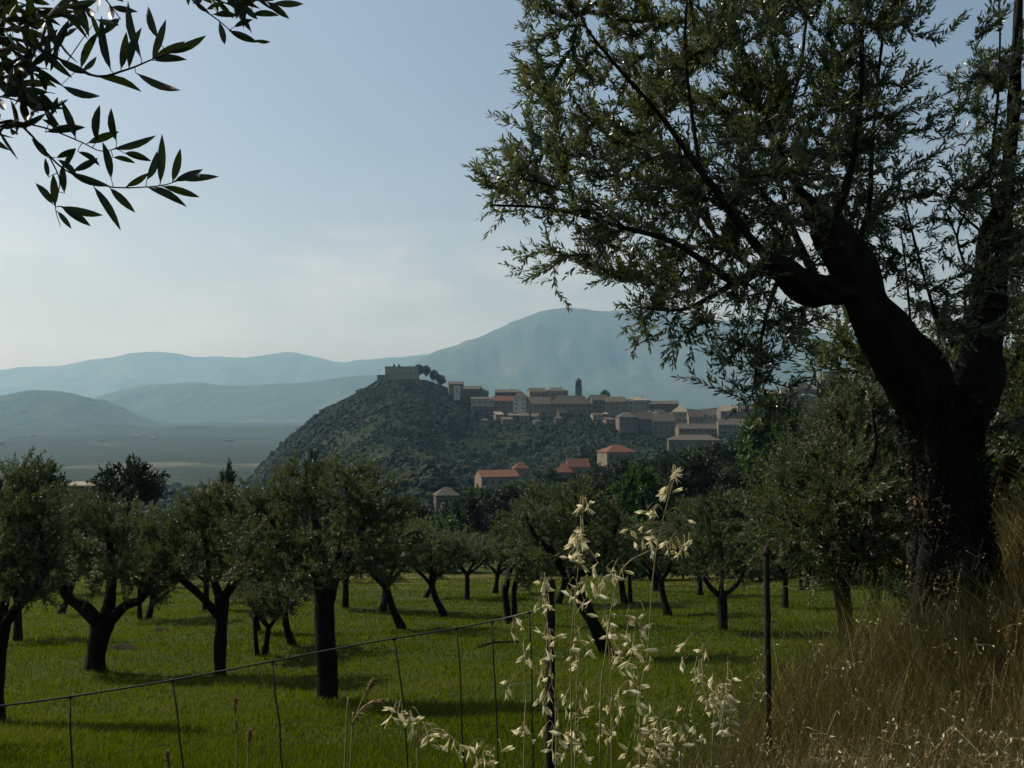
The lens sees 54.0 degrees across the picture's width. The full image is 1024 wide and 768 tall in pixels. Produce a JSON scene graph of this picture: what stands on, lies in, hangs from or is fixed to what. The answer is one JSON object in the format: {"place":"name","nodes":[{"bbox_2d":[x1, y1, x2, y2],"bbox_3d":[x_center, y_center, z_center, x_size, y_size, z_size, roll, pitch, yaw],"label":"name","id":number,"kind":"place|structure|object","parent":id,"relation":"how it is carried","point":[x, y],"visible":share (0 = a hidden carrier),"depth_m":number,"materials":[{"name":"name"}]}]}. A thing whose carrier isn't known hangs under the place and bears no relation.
{"place":"outdoors","nodes":[
{"label":"outdoors","id":0,"kind":"place"},
{"bbox_2d":[0,390,172,426],"bbox_3d":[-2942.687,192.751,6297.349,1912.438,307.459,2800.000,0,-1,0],"label":"hill","id":1,"kind":"structure","parent":0,"point":[41,408],"depth_m":5843.20,"materials":[{"name":"stone"}]},
{"bbox_2d":[0,424,300,436],"bbox_3d":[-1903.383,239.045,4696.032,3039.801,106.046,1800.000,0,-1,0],"label":"lake","id":2,"kind":"structure","parent":0,"point":[207,431],"depth_m":4491.33,"materials":[{"name":"liquid"}]},
{"bbox_2d":[0,0,302,229],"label":"olive tree","id":3,"kind":"object","parent":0,"point":[24,66],"visible":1,"depth_m":1.75,"materials":[{"name":"green plant"}]},
{"bbox_2d":[93,373,714,422],"bbox_3d":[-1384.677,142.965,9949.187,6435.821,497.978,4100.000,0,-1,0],"label":"hill","id":4,"kind":"structure","parent":0,"point":[189,402],"depth_m":9130.78,"materials":[{"name":"stone"}]},
{"bbox_2d":[0,343,1010,397],"bbox_3d":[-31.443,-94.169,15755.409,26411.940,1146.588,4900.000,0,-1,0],"label":"mountain","id":5,"kind":"structure","parent":0,"point":[93,378],"depth_m":15351.88,"materials":[{"name":"stone"}]},
{"bbox_2d":[0,422,1023,767],"bbox_3d":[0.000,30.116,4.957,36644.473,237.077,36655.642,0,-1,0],"label":"ground","id":6,"kind":"structure","parent":0,"point":[188,460],"depth_m":36.89,"materials":[{"name":"plant"}]},
{"bbox_2d":[6,455,72,529],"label":"broadleaf tree","id":7,"kind":"object","parent":6,"relation":"on","point":[62,479],"visible":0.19,"depth_m":62.06,"materials":[{"name":"green plant"}]},
{"bbox_2d":[0,447,80,722],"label":"olive tree","id":8,"kind":"object","parent":6,"relation":"on","point":[27,519],"visible":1,"depth_m":16.32,"materials":[{"name":"green plant"}]},
{"bbox_2d":[0,530,82,641],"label":"olive tree","id":9,"kind":"object","parent":6,"relation":"on","point":[17,636],"visible":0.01,"depth_m":30.63,"materials":[{"name":"green plant"}]},
{"bbox_2d":[51,529,114,614],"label":"olive tree","id":10,"kind":"object","parent":6,"relation":"on","point":[62,610],"visible":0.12,"depth_m":42.53,"materials":[{"name":"green plant"}]},
{"bbox_2d":[53,481,131,523],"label":"long shed","id":11,"kind":"structure","parent":6,"relation":"on","point":[81,484],"depth_m":329.81,"materials":[{"name":"paint"}]},
{"bbox_2d":[29,478,194,671],"bbox_3d":[-9.419,4.572,23.734,3.748,4.748,3.387,0,-1,16],"label":"olive tree","id":12,"kind":"object","parent":6,"relation":"on","point":[107,617],"visible":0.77,"depth_m":23.30,"materials":[{"name":"green plant"}]},
{"bbox_2d":[85,453,174,585],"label":"broadleaf tree","id":13,"kind":"object","parent":6,"relation":"on","point":[142,481],"visible":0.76,"depth_m":74.38,"materials":[{"name":"green plant"}]},
{"bbox_2d":[97,534,205,620],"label":"olive tree","id":14,"kind":"object","parent":6,"relation":"on","point":[149,614],"visible":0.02,"depth_m":38.76,"materials":[{"name":"green plant"}]},
{"bbox_2d":[2,482,310,542],"bbox_3d":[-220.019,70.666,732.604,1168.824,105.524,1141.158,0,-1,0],"label":"woodland","id":15,"kind":"object","parent":6,"relation":"on","point":[176,485],"visible":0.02,"depth_m":986.80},
{"bbox_2d":[184,531,237,611],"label":"olive tree","id":16,"kind":"object","parent":6,"relation":"on","point":[205,589],"visible":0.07,"depth_m":43.67,"materials":[{"name":"green plant"}]},
{"bbox_2d":[135,476,289,676],"bbox_3d":[-6.978,4.538,23.185,3.552,4.948,2.915,0,-1,0],"label":"olive tree","id":17,"kind":"object","parent":6,"relation":"on","point":[203,515],"visible":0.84,"depth_m":23.08,"materials":[{"name":"green plant"}]},
{"bbox_2d":[213,458,239,531],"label":"cypress tree","id":18,"kind":"object","parent":6,"relation":"on","point":[229,472],"visible":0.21,"depth_m":94.56,"materials":[{"name":"green plant"}]},
{"bbox_2d":[229,568,313,655],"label":"olive tree","id":19,"kind":"object","parent":6,"relation":"on","point":[277,610],"visible":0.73,"depth_m":26.18,"materials":[{"name":"green plant"}]},
{"bbox_2d":[240,551,334,645],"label":"olive tree","id":20,"kind":"object","parent":6,"relation":"on","point":[290,638],"visible":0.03,"depth_m":28.20,"materials":[{"name":"green plant"}]},
{"bbox_2d":[298,446,330,540],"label":"broadleaf tree","id":21,"kind":"object","parent":6,"relation":"on","point":[310,457],"visible":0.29,"depth_m":84.65,"materials":[{"name":"green plant"}]},
{"bbox_2d":[210,443,429,700],"bbox_3d":[-3.736,3.742,19.183,4.353,5.224,3.423,0,-1,0],"label":"olive tree","id":22,"kind":"object","parent":6,"relation":"on","point":[326,580],"visible":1,"depth_m":19.25,"materials":[{"name":"green plant"}]},
{"bbox_2d":[302,527,365,607],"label":"olive tree","id":23,"kind":"object","parent":6,"relation":"on","point":[345,598],"visible":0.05,"depth_m":45.43,"materials":[{"name":"green plant"}]},
{"bbox_2d":[350,678,376,767],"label":"foxtail grass","id":24,"kind":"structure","parent":6,"relation":"on","point":[372,683],"depth_m":1.59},
{"bbox_2d":[344,697,389,767],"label":"foxtail grass","id":25,"kind":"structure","parent":6,"relation":"on","point":[364,709],"depth_m":1.49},
{"bbox_2d":[0,545,771,767],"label":"wire fence","id":26,"kind":"object","parent":6,"relation":"on","point":[549,761],"visible":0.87,"depth_m":4.29,"materials":[{"name":"metal"}]},
{"bbox_2d":[329,514,443,628],"bbox_3d":[-4.256,6.683,35.102,3.952,4.553,4.125,-1,-1,23],"label":"olive tree","id":27,"kind":"object","parent":6,"relation":"on","point":[411,536],"visible":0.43,"depth_m":35.11,"materials":[{"name":"green plant"}]},
{"bbox_2d":[385,495,441,532],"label":"broadleaf tree","id":28,"kind":"object","parent":6,"relation":"on","point":[423,512],"visible":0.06,"depth_m":137.96,"materials":[{"name":"green plant"}]},
{"bbox_2d":[380,699,469,767],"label":"wild oat","id":29,"kind":"object","parent":6,"relation":"on","point":[424,741],"visible":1,"depth_m":1.58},
{"bbox_2d":[390,527,482,616],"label":"olive tree","id":30,"kind":"object","parent":6,"relation":"on","point":[448,559],"visible":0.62,"depth_m":42.62,"materials":[{"name":"green plant"}]},
{"bbox_2d":[401,514,484,573],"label":"shrub","id":31,"kind":"object","parent":6,"relation":"on","point":[442,525],"visible":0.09,"depth_m":109.67,"materials":[{"name":"green plant"}]},
{"bbox_2d":[433,487,459,510],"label":"brown house","id":32,"kind":"structure","parent":6,"relation":"on","point":[443,494],"depth_m":519.48,"materials":[{"name":"paint"}]},
{"bbox_2d":[444,484,489,538],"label":"broadleaf tree","id":33,"kind":"object","parent":6,"relation":"on","point":[477,489],"visible":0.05,"depth_m":200.69,"materials":[{"name":"green plant"}]},
{"bbox_2d":[436,533,501,599],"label":"olive tree","id":34,"kind":"object","parent":6,"relation":"on","point":[478,544],"visible":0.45,"depth_m":53.25,"materials":[{"name":"green plant"}]},
{"bbox_2d":[447,487,492,562],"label":"broadleaf tree","id":35,"kind":"object","parent":6,"relation":"on","point":[476,517],"visible":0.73,"depth_m":149.22,"materials":[{"name":"green plant"}]},
{"bbox_2d":[0,554,965,767],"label":"meadow grass","id":36,"kind":"structure","parent":6,"relation":"on","point":[213,753],"depth_m":20.92,"materials":[{"name":"plant"}]},
{"bbox_2d":[616,510,706,615],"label":"olive tree","id":37,"kind":"object","parent":36,"relation":"on","point":[666,609],"visible":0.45,"depth_m":42.77,"materials":[{"name":"green plant"}]},
{"bbox_2d":[634,464,695,693],"bbox_3d":[0.277,0.901,1.833,0.115,1.510,0.095,0,-1,0],"label":"wild oat","id":38,"kind":"object","parent":36,"relation":"on","point":[662,491],"visible":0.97,"depth_m":1.85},
{"bbox_2d":[658,485,780,630],"bbox_3d":[7.213,6.033,34.242,4.493,5.283,3.246,0,-1,0],"label":"olive tree","id":39,"kind":"object","parent":36,"relation":"on","point":[703,568],"visible":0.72,"depth_m":34.19,"materials":[{"name":"green plant"}]},
{"bbox_2d":[464,531,514,593],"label":"olive tree","id":40,"kind":"object","parent":6,"relation":"on","point":[498,571],"visible":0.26,"depth_m":63.12,"materials":[{"name":"green plant"}]},
{"bbox_2d":[466,738,514,767],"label":"wild oat","id":41,"kind":"object","parent":6,"relation":"on","point":[494,762],"visible":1,"depth_m":1.58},
{"bbox_2d":[474,470,519,489],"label":"apartment house","id":42,"kind":"structure","parent":6,"relation":"on","point":[491,479],"depth_m":560.33,"materials":[{"name":"beige paint"}]},
{"bbox_2d":[476,481,527,538],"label":"broadleaf tree","id":43,"kind":"object","parent":6,"relation":"on","point":[498,500],"visible":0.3,"depth_m":191.36,"materials":[{"name":"green plant"}]},
{"bbox_2d":[500,616,535,767],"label":"wild oat","id":44,"kind":"object","parent":6,"relation":"on","point":[525,732],"visible":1,"depth_m":1.74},
{"bbox_2d":[489,483,581,623],"bbox_3d":[0.896,6.323,36.981,3.495,5.400,3.533,0,-1,0],"label":"olive tree","id":45,"kind":"object","parent":6,"relation":"on","point":[518,575],"visible":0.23,"depth_m":36.65,"materials":[{"name":"green plant"}]},
{"bbox_2d":[515,482,576,533],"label":"broadleaf tree","id":46,"kind":"object","parent":6,"relation":"on","point":[534,497],"visible":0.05,"depth_m":134.34,"materials":[{"name":"green plant"}]},
{"bbox_2d":[532,574,568,767],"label":"wild oat","id":47,"kind":"object","parent":6,"relation":"on","point":[549,637],"visible":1,"depth_m":1.69,"materials":[{"name":"plant"}]},
{"bbox_2d":[529,467,571,483],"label":"broadleaf tree","id":48,"kind":"object","parent":6,"relation":"on","point":[556,478],"visible":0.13,"depth_m":382.60,"materials":[{"name":"green plant"}]},
{"bbox_2d":[528,527,608,603],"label":"olive tree","id":49,"kind":"object","parent":6,"relation":"on","point":[560,594],"visible":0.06,"depth_m":50.17,"materials":[{"name":"green plant"}]},
{"bbox_2d":[561,577,597,767],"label":"wild oat","id":50,"kind":"object","parent":6,"relation":"on","point":[586,758],"visible":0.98,"depth_m":1.78,"materials":[{"name":"plant"}]},
{"bbox_2d":[559,494,599,767],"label":"wild oat","id":51,"kind":"object","parent":6,"relation":"on","point":[573,540],"visible":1,"depth_m":1.74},
{"bbox_2d":[502,469,659,654],"bbox_3d":[1.845,4.923,27.194,4.306,5.244,3.468,0,-1,0],"label":"olive tree","id":52,"kind":"object","parent":6,"relation":"on","point":[568,570],"visible":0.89,"depth_m":26.99,"materials":[{"name":"green plant"}]},
{"bbox_2d":[563,471,618,528],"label":"broadleaf tree","id":53,"kind":"object","parent":6,"relation":"on","point":[598,485],"visible":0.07,"depth_m":138.90,"materials":[{"name":"green plant"}]},
{"bbox_2d":[584,573,636,767],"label":"wild oat","id":54,"kind":"object","parent":6,"relation":"on","point":[614,636],"visible":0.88,"depth_m":1.84,"materials":[{"name":"plant"}]},
{"bbox_2d":[585,534,664,603],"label":"olive tree","id":55,"kind":"object","parent":6,"relation":"on","point":[625,599],"visible":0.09,"depth_m":51.28,"materials":[{"name":"green plant"}]},
{"bbox_2d":[598,453,662,501],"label":"broadleaf tree","id":56,"kind":"object","parent":6,"relation":"on","point":[618,471],"visible":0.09,"depth_m":199.77,"materials":[{"name":"green plant"}]},
{"bbox_2d":[601,460,676,529],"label":"broadleaf tree","id":57,"kind":"object","parent":6,"relation":"on","point":[627,488],"visible":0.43,"depth_m":123.55,"materials":[{"name":"green plant"}]},
{"bbox_2d":[615,600,670,767],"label":"wild oat","id":58,"kind":"object","parent":6,"relation":"on","point":[639,747],"visible":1,"depth_m":1.68,"materials":[{"name":"plant"}]},
{"bbox_2d":[599,520,691,767],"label":"wild oat","id":59,"kind":"object","parent":6,"relation":"on","point":[615,579],"visible":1,"depth_m":1.70,"materials":[{"name":"plant"}]},
{"bbox_2d":[617,514,692,580],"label":"shrub","id":60,"kind":"object","parent":6,"relation":"on","point":[643,575],"visible":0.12,"depth_m":88.50,"materials":[{"name":"green plant"}]},
{"bbox_2d":[626,707,684,767],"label":"wild oat","id":61,"kind":"object","parent":6,"relation":"on","point":[671,747],"visible":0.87,"depth_m":1.74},
{"bbox_2d":[650,444,727,531],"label":"broadleaf tree","id":62,"kind":"object","parent":6,"relation":"on","point":[693,481],"visible":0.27,"depth_m":128.48,"materials":[{"name":"green plant"}]},
{"bbox_2d":[672,632,723,767],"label":"wild oat","id":63,"kind":"object","parent":6,"relation":"on","point":[698,678],"visible":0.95,"depth_m":1.74,"materials":[{"name":"plant"}]},
{"bbox_2d":[661,496,744,578],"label":"shrub","id":64,"kind":"object","parent":6,"relation":"on","point":[675,509],"visible":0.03,"depth_m":94.03,"materials":[{"name":"green plant"}]},
{"bbox_2d":[669,531,738,595],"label":"olive tree","id":65,"kind":"object","parent":6,"relation":"on","point":[700,582],"visible":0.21,"depth_m":58.09,"materials":[{"name":"green plant"}]},
{"bbox_2d":[683,436,744,490],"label":"broadleaf tree","id":66,"kind":"object","parent":6,"relation":"on","point":[726,455],"visible":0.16,"depth_m":203.42,"materials":[{"name":"green plant"}]},
{"bbox_2d":[706,662,741,767],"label":"wild oat","id":67,"kind":"object","parent":6,"relation":"on","point":[715,703],"visible":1,"depth_m":1.69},
{"bbox_2d":[702,461,763,570],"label":"broadleaf tree","id":68,"kind":"object","parent":6,"relation":"on","point":[738,482],"visible":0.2,"depth_m":104.10,"materials":[{"name":"green plant"}]},
{"bbox_2d":[459,0,1023,656],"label":"olive tree","id":69,"kind":"object","parent":6,"relation":"on","point":[903,352],"visible":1,"depth_m":7.38,"materials":[{"name":"green plant"}]},
{"bbox_2d":[892,385,1009,642],"bbox_3d":[3.361,0.988,7.621,0.963,1.985,0.755,0,-1,14],"label":"ivy","id":70,"kind":"object","parent":69,"relation":"attached to","point":[911,502],"visible":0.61,"depth_m":7.48,"materials":[{"name":"green plant"}]},
{"bbox_2d":[470,442,1023,767],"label":"dry grass","id":71,"kind":"structure","parent":6,"relation":"on","point":[899,671],"depth_m":5.70,"materials":[{"name":"plant"}]},
{"bbox_2d":[719,528,801,581],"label":"shrub","id":72,"kind":"object","parent":6,"relation":"on","point":[773,575],"visible":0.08,"depth_m":83.84,"materials":[{"name":"green plant"}]},
{"bbox_2d":[719,388,819,513],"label":"broadleaf tree","id":73,"kind":"object","parent":6,"relation":"on","point":[759,440],"visible":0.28,"depth_m":118.35,"materials":[{"name":"green plant"}]},
{"bbox_2d":[748,523,815,607],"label":"olive tree","id":74,"kind":"object","parent":6,"relation":"on","point":[785,589],"visible":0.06,"depth_m":45.92,"materials":[{"name":"green plant"}]},
{"bbox_2d":[719,372,916,677],"bbox_3d":[4.103,1.981,12.089,3.043,4.324,3.380,0,-1,0],"label":"olive tree","id":75,"kind":"object","parent":6,"relation":"on","point":[855,503],"visible":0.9,"depth_m":11.96,"materials":[{"name":"green plant"}]},
{"bbox_2d":[807,362,879,517],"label":"broadleaf tree","id":76,"kind":"object","parent":6,"relation":"on","point":[832,383],"visible":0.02,"depth_m":149.39,"materials":[{"name":"green plant"}]},
{"bbox_2d":[866,437,908,563],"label":"broadleaf tree","id":77,"kind":"object","parent":6,"relation":"on","point":[899,466],"visible":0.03,"depth_m":78.87,"materials":[{"name":"green plant"}]},
{"bbox_2d":[779,274,1023,532],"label":"olive tree","id":78,"kind":"object","parent":6,"relation":"on","point":[853,355],"visible":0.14,"depth_m":13.42,"materials":[{"name":"green plant"}]},
{"bbox_2d":[882,340,1023,470],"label":"olive tree","id":79,"kind":"object","parent":6,"relation":"on","point":[1017,377],"visible":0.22,"depth_m":10.90,"materials":[{"name":"green plant"}]},
{"bbox_2d":[976,407,1023,544],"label":"broadleaf tree","id":80,"kind":"object","parent":6,"relation":"on","point":[992,458],"visible":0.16,"depth_m":58.12,"materials":[{"name":"green plant"}]},
{"bbox_2d":[0,0,1023,369],"label":"sky","id":81,"kind":"structure","parent":0,"point":[338,222],"materials":[{"name":"blue"}]},
{"bbox_2d":[244,379,1008,507],"bbox_3d":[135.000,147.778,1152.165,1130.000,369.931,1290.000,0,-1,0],"label":"hill","id":82,"kind":"structure","parent":0,"point":[469,443],"depth_m":962.74,"materials":[{"name":"plant"}]},
{"bbox_2d":[385,366,418,379],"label":"fortress","id":83,"kind":"structure","parent":82,"relation":"on","point":[400,372],"depth_m":1150.50,"materials":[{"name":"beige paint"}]},
{"bbox_2d":[463,386,481,402],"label":"town house","id":84,"kind":"structure","parent":82,"relation":"on","point":[469,392],"depth_m":1120.50,"materials":[{"name":"brown paint"}]},
{"bbox_2d":[471,396,492,410],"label":"town house","id":85,"kind":"structure","parent":82,"relation":"on","point":[482,401],"depth_m":1094.84,"materials":[{"name":"beige paint"}]},
{"bbox_2d":[493,396,512,416],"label":"town house","id":86,"kind":"structure","parent":82,"relation":"on","point":[503,405],"depth_m":1090.03,"materials":[{"name":"grey paint"}]},
{"bbox_2d":[513,391,526,413],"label":"town house","id":87,"kind":"structure","parent":82,"relation":"on","point":[519,401],"depth_m":1085.06,"materials":[{"name":"white paint"}]},
{"bbox_2d":[511,462,530,485],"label":"house","id":88,"kind":"structure","parent":82,"relation":"on","point":[522,469],"depth_m":599.40,"materials":[{"name":"beige paint"}]},
{"bbox_2d":[526,396,550,419],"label":"town house","id":89,"kind":"structure","parent":82,"relation":"on","point":[540,405],"depth_m":1080.34,"materials":[{"name":"beige paint"}]},
{"bbox_2d":[239,379,903,518],"bbox_3d":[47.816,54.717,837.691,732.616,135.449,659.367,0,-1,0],"label":"forest","id":90,"kind":"object","parent":82,"relation":"on","point":[432,476],"visible":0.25,"depth_m":969.23,"materials":[{"name":"plant"}]},
{"bbox_2d":[551,394,591,418],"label":"town house","id":91,"kind":"structure","parent":82,"relation":"on","point":[576,405],"depth_m":1074.73,"materials":[{"name":"paint"}]},
{"bbox_2d":[565,458,590,475],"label":"red roof house","id":92,"kind":"structure","parent":82,"relation":"on","point":[577,464],"depth_m":590.34,"materials":[{"name":"tile"}]},
{"bbox_2d":[588,395,607,412],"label":"town house","id":93,"kind":"structure","parent":82,"relation":"on","point":[598,403],"depth_m":1090.05,"materials":[{"name":"paint"}]},
{"bbox_2d":[605,396,625,415],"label":"town house","id":94,"kind":"structure","parent":82,"relation":"on","point":[614,406],"depth_m":1080.17,"materials":[{"name":"beige paint"}]},
{"bbox_2d":[596,444,635,469],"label":"red roof house","id":95,"kind":"structure","parent":82,"relation":"on","point":[608,454],"depth_m":641.05,"materials":[{"name":"beige paint"}]},
{"bbox_2d":[615,410,637,433],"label":"town house","id":96,"kind":"structure","parent":82,"relation":"on","point":[626,422],"depth_m":1029.93,"materials":[{"name":"grey paint"}]},
{"bbox_2d":[630,396,650,413],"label":"town house","id":97,"kind":"structure","parent":82,"relation":"on","point":[641,404],"depth_m":1110.15,"materials":[{"name":"beige paint"}]},
{"bbox_2d":[636,412,651,432],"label":"town house","id":98,"kind":"structure","parent":82,"relation":"on","point":[645,421],"depth_m":1034.40,"materials":[{"name":"grey paint"}]},
{"bbox_2d":[652,412,674,437],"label":"town house","id":99,"kind":"structure","parent":82,"relation":"on","point":[663,425],"depth_m":1029.32,"materials":[{"name":"paint"}]},
{"bbox_2d":[649,400,678,412],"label":"town house","id":100,"kind":"structure","parent":82,"relation":"on","point":[669,406],"depth_m":1105.11,"materials":[{"name":"brown paint"}]},
{"bbox_2d":[671,406,687,425],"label":"town house","id":101,"kind":"structure","parent":82,"relation":"on","point":[679,412],"depth_m":1050.07,"materials":[{"name":"beige paint"}]},
{"bbox_2d":[667,435,720,453],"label":"villa","id":102,"kind":"object","parent":82,"relation":"on","point":[679,442],"visible":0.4,"depth_m":700.42,"materials":[{"name":"paint"}]},
{"bbox_2d":[686,411,704,423],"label":"town house","id":103,"kind":"structure","parent":82,"relation":"on","point":[694,417],"depth_m":1040.18,"materials":[{"name":"beige paint"}]},
{"bbox_2d":[675,422,716,436],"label":"town house","id":104,"kind":"structure","parent":82,"relation":"on","point":[696,429],"depth_m":1000.11,"materials":[{"name":"paint"}]},
{"bbox_2d":[716,404,740,418],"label":"town house","id":105,"kind":"structure","parent":82,"relation":"on","point":[722,412],"depth_m":1030.32,"materials":[{"name":"beige paint"}]},
{"bbox_2d":[716,417,748,435],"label":"town house","id":106,"kind":"structure","parent":82,"relation":"on","point":[726,426],"depth_m":990.09,"materials":[{"name":"paint"}]},
{"bbox_2d":[795,383,815,414],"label":"town house","id":107,"kind":"structure","parent":82,"relation":"on","point":[813,389],"depth_m":1005.63,"materials":[{"name":"beige paint"}]},
{"bbox_2d":[407,307,948,407],"bbox_3d":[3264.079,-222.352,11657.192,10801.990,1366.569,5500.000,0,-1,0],"label":"mountain","id":108,"kind":"structure","parent":0,"point":[561,347],"depth_m":10933.26,"materials":[{"name":"stone"}]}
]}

